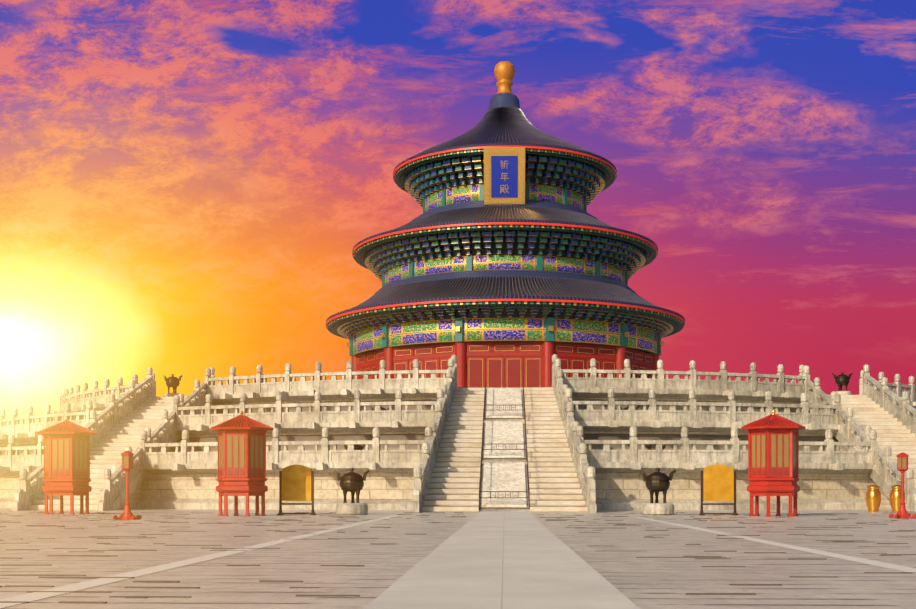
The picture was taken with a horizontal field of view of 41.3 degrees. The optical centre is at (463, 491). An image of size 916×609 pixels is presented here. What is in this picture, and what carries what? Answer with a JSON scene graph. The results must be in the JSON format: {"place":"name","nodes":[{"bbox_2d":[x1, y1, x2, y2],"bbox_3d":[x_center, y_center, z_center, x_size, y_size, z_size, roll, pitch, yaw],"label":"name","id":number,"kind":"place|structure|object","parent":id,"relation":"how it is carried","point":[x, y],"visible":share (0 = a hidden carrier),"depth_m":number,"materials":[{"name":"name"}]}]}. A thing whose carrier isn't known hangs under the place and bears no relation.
{"place":"outdoors","nodes":[
{"label":"outdoors","id":0,"kind":"place"},
{"bbox_2d":[344,440,364,449],"bbox_3d":[-5.241,-1.890,58.457,1.206,1.188,0.836,0,0,2],"label":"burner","id":1,"kind":"object","parent":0,"point":[358,447],"depth_m":58.26,"materials":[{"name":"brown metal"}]},
{"bbox_2d":[0,507,915,608],"bbox_3d":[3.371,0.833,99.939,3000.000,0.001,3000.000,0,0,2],"label":"ground","id":2,"kind":"structure","parent":0,"point":[399,549],"depth_m":15.33,"materials":[{"name":"grey stone"}]},
{"bbox_2d":[36,417,96,514],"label":"pavilion","id":3,"kind":"structure","parent":2,"relation":"on","point":[66,457],"depth_m":43.84,"materials":[{"name":"red wood"}]},
{"bbox_2d":[113,451,141,519],"bbox_3d":[-9.911,-0.182,35.852,0.686,2.030,0.686,0,0,2],"label":"lamp","id":4,"kind":"object","parent":2,"relation":"on","point":[127,466],"depth_m":35.76,"materials":[{"name":"red"}]},
{"bbox_2d":[210,411,272,515],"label":"pavilion","id":5,"kind":"structure","parent":2,"relation":"on","point":[241,454],"depth_m":40.62,"materials":[{"name":"red wood"}]},
{"bbox_2d":[277,464,315,514],"bbox_3d":[-5.872,-0.057,42.819,1.250,1.780,0.600,0,0,6],"label":"screen","id":6,"kind":"object","parent":2,"relation":"on","point":[296,482],"depth_m":42.79,"materials":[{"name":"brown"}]},
{"bbox_2d":[334,468,369,514],"bbox_3d":[-3.959,-0.002,43.155,1.146,1.670,1.146,0,0,-43],"label":"burner","id":7,"kind":"object","parent":2,"relation":"on","point":[351,481],"depth_m":42.83,"materials":[{"name":"brown metal"}]},
{"bbox_2d":[0,462,896,509],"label":"tier","id":8,"kind":"object","parent":2,"relation":"on","point":[618,486],"depth_m":55.55,"materials":[{"name":"stone"}]},
{"bbox_2d":[0,421,867,454],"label":"tier","id":9,"kind":"object","parent":8,"relation":"on","point":[593,430],"depth_m":60.70,"materials":[{"name":"stone"}]},
{"bbox_2d":[0,388,901,439],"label":"balustrade","id":10,"kind":"object","parent":9,"relation":"on","point":[738,417],"depth_m":60.81,"materials":[{"name":"stone"}]},
{"bbox_2d":[60,387,915,420],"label":"tier","id":11,"kind":"object","parent":9,"relation":"on","point":[578,394],"depth_m":66.94,"materials":[{"name":"stone"}]},
{"bbox_2d":[163,374,181,396],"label":"burner","id":12,"kind":"object","parent":11,"relation":"on","point":[173,381],"depth_m":73.85,"materials":[{"name":"brown metal"}]},
{"bbox_2d":[52,358,915,420],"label":"balustrade","id":13,"kind":"object","parent":11,"relation":"on","point":[96,396],"depth_m":67.18,"materials":[{"name":"stone"}]},
{"bbox_2d":[832,372,852,394],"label":"burner","id":14,"kind":"object","parent":11,"relation":"on","point":[842,379],"depth_m":72.47,"materials":[{"name":"brown metal"}]},
{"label":"hall plinth","id":15,"kind":"structure","parent":11,"relation":"on","visible":0},
{"bbox_2d":[352,341,658,387],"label":"hall ground floor","id":16,"kind":"structure","parent":15,"relation":"on","point":[505,364],"depth_m":88.50,"materials":[{"name":"red wood"}]},
{"bbox_2d":[367,154,643,351],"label":"roof beams","id":17,"kind":"structure","parent":15,"relation":"on","point":[526,155],"depth_m":91.91,"materials":[{"name":"wood"}]},
{"bbox_2d":[0,426,877,471],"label":"balustrade","id":18,"kind":"object","parent":8,"relation":"on","point":[376,453],"depth_m":54.96,"materials":[{"name":"stone"}]},
{"bbox_2d":[0,515,915,607],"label":"paving strips","id":19,"kind":"object","parent":2,"relation":"on","point":[32,596],"depth_m":14.38,"materials":[{"name":"beige stone"}]},
{"bbox_2d":[27,387,915,511],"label":"stairs","id":20,"kind":"structure","parent":2,"relation":"on","point":[554,485],"depth_m":57.31,"materials":[{"name":"stone"}]},
{"bbox_2d":[11,354,915,512],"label":"stair balustrades","id":21,"kind":"object","parent":20,"relation":"on","point":[883,476],"depth_m":58.53,"materials":[{"name":"stone"}]},
{"bbox_2d":[479,390,529,511],"bbox_3d":[1.914,-2.377,57.013,2.040,6.420,17.300,0,0,2],"label":"ramp border","id":22,"kind":"object","parent":20,"relation":"on","point":[498,508],"depth_m":54.53,"materials":[{"name":"stone"}]},
{"bbox_2d":[482,389,526,506],"bbox_3d":[1.917,-2.461,57.113,1.800,6.158,16.400,0,0,2],"label":"carved stone ramp","id":23,"kind":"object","parent":22,"relation":"on","point":[503,477],"depth_m":55.53,"materials":[{"name":"white stone"}]},
{"bbox_2d":[479,376,529,509],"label":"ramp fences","id":24,"kind":"object","parent":22,"relation":"on","point":[526,458],"depth_m":54.58,"materials":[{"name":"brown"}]},
{"bbox_2d":[640,468,675,514],"bbox_3d":[6.834,-0.002,42.788,1.146,1.670,1.146,0,0,-43],"label":"burner","id":25,"kind":"object","parent":2,"relation":"on","point":[657,481],"depth_m":42.46,"materials":[{"name":"brown metal"}]},
{"bbox_2d":[699,464,737,514],"bbox_3d":[8.870,-0.057,42.319,1.250,1.780,0.600,0,0,-1],"label":"screen","id":26,"kind":"object","parent":2,"relation":"on","point":[718,482],"depth_m":42.29,"materials":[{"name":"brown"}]},
{"bbox_2d":[741,410,805,516],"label":"pavilion","id":27,"kind":"structure","parent":2,"relation":"on","point":[773,453],"depth_m":40.00,"materials":[{"name":"red wood"}]},
{"bbox_2d":[865,485,880,511],"bbox_3d":[16.666,0.283,49.459,0.620,1.100,0.620,0,0,2],"label":"urn","id":28,"kind":"object","parent":2,"relation":"on","point":[873,497],"depth_m":49.25,"materials":[{"name":"gold metal"}]},
{"bbox_2d":[889,485,904,511],"bbox_3d":[17.559,0.283,49.228,0.620,1.100,0.620,0,0,2],"label":"urn","id":29,"kind":"object","parent":2,"relation":"on","point":[895,496],"depth_m":49.03,"materials":[{"name":"gold metal"}]},
{"bbox_2d":[889,453,915,518],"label":"lamp","id":30,"kind":"object","parent":2,"relation":"on","point":[902,463],"depth_m":37.47,"materials":[{"name":"red"}]},
{"bbox_2d":[0,0,915,423],"label":"sky","id":31,"kind":"structure","parent":0,"point":[188,187],"materials":[{"name":"multicoloured"}]},
{"bbox_2d":[364,511,639,608],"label":"path","id":32,"kind":"structure","parent":0,"point":[504,560],"depth_m":11.54,"materials":[{"name":"grey stone"}]},
{"bbox_2d":[375,200,635,293],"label":"ridge rings","id":33,"kind":"object","parent":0,"point":[507,273],"depth_m":91.84,"materials":[{"name":"blue"}]},
{"bbox_2d":[484,147,524,204],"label":"plaque","id":34,"kind":"object","parent":33,"relation":"on","point":[504,175],"depth_m":91.36,"materials":[{"name":"gold metal"}]},
{"bbox_2d":[347,183,663,355],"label":"columns","id":35,"kind":"structure","parent":33,"relation":"on","point":[384,335],"depth_m":91.18,"materials":[{"name":"teal"}]},
{"bbox_2d":[351,317,656,358],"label":"band","id":36,"kind":"object","parent":35,"relation":"attached to","point":[482,329],"depth_m":88.67,"materials":[{"name":"multicoloured paint"}]},
{"bbox_2d":[337,306,673,339],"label":"brackets","id":37,"kind":"object","parent":36,"relation":"on","point":[664,328],"depth_m":88.55,"materials":[{"name":"green"}]},
{"bbox_2d":[326,276,684,338],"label":"roof","id":38,"kind":"structure","parent":37,"relation":"on","point":[505,291],"depth_m":88.56,"materials":[{"name":"tile"}]},
{"bbox_2d":[425,184,583,211],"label":"band","id":39,"kind":"object","parent":35,"relation":"attached to","point":[538,192],"depth_m":94.50,"materials":[{"name":"multicoloured paint"}]},
{"bbox_2d":[404,155,604,206],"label":"brackets","id":40,"kind":"object","parent":39,"relation":"on","point":[583,180],"depth_m":94.22,"materials":[{"name":"green"}]},
{"bbox_2d":[393,106,616,192],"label":"roof","id":41,"kind":"structure","parent":40,"relation":"on","point":[502,126],"depth_m":93.95,"materials":[{"name":"tile"}]},
{"bbox_2d":[488,61,521,109],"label":"finial","id":42,"kind":"object","parent":41,"relation":"on","point":[504,73],"depth_m":99.23,"materials":[{"name":"gold metal"}]},
{"bbox_2d":[385,255,624,284],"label":"band","id":43,"kind":"object","parent":35,"relation":"on","point":[507,262],"depth_m":90.99,"materials":[{"name":"multicoloured paint"}]},
{"bbox_2d":[365,230,645,280],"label":"brackets","id":44,"kind":"object","parent":43,"relation":"on","point":[627,257],"depth_m":90.70,"materials":[{"name":"green"}]},
{"bbox_2d":[352,205,657,269],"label":"roof","id":45,"kind":"structure","parent":44,"relation":"on","point":[505,218],"depth_m":90.50,"materials":[{"name":"tile"}]},
{"bbox_2d":[620,405,639,409],"bbox_3d":[8.637,-3.999,63.461,1.143,1.125,0.792,0,0,2],"label":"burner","id":46,"kind":"object","parent":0,"point":[626,408],"depth_m":63.36,"materials":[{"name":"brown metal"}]},
{"bbox_2d":[645,439,665,449],"bbox_3d":[9.151,-1.890,57.968,1.206,1.188,0.836,0,0,2],"label":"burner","id":47,"kind":"object","parent":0,"point":[650,446],"depth_m":57.75,"materials":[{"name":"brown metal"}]}
]}

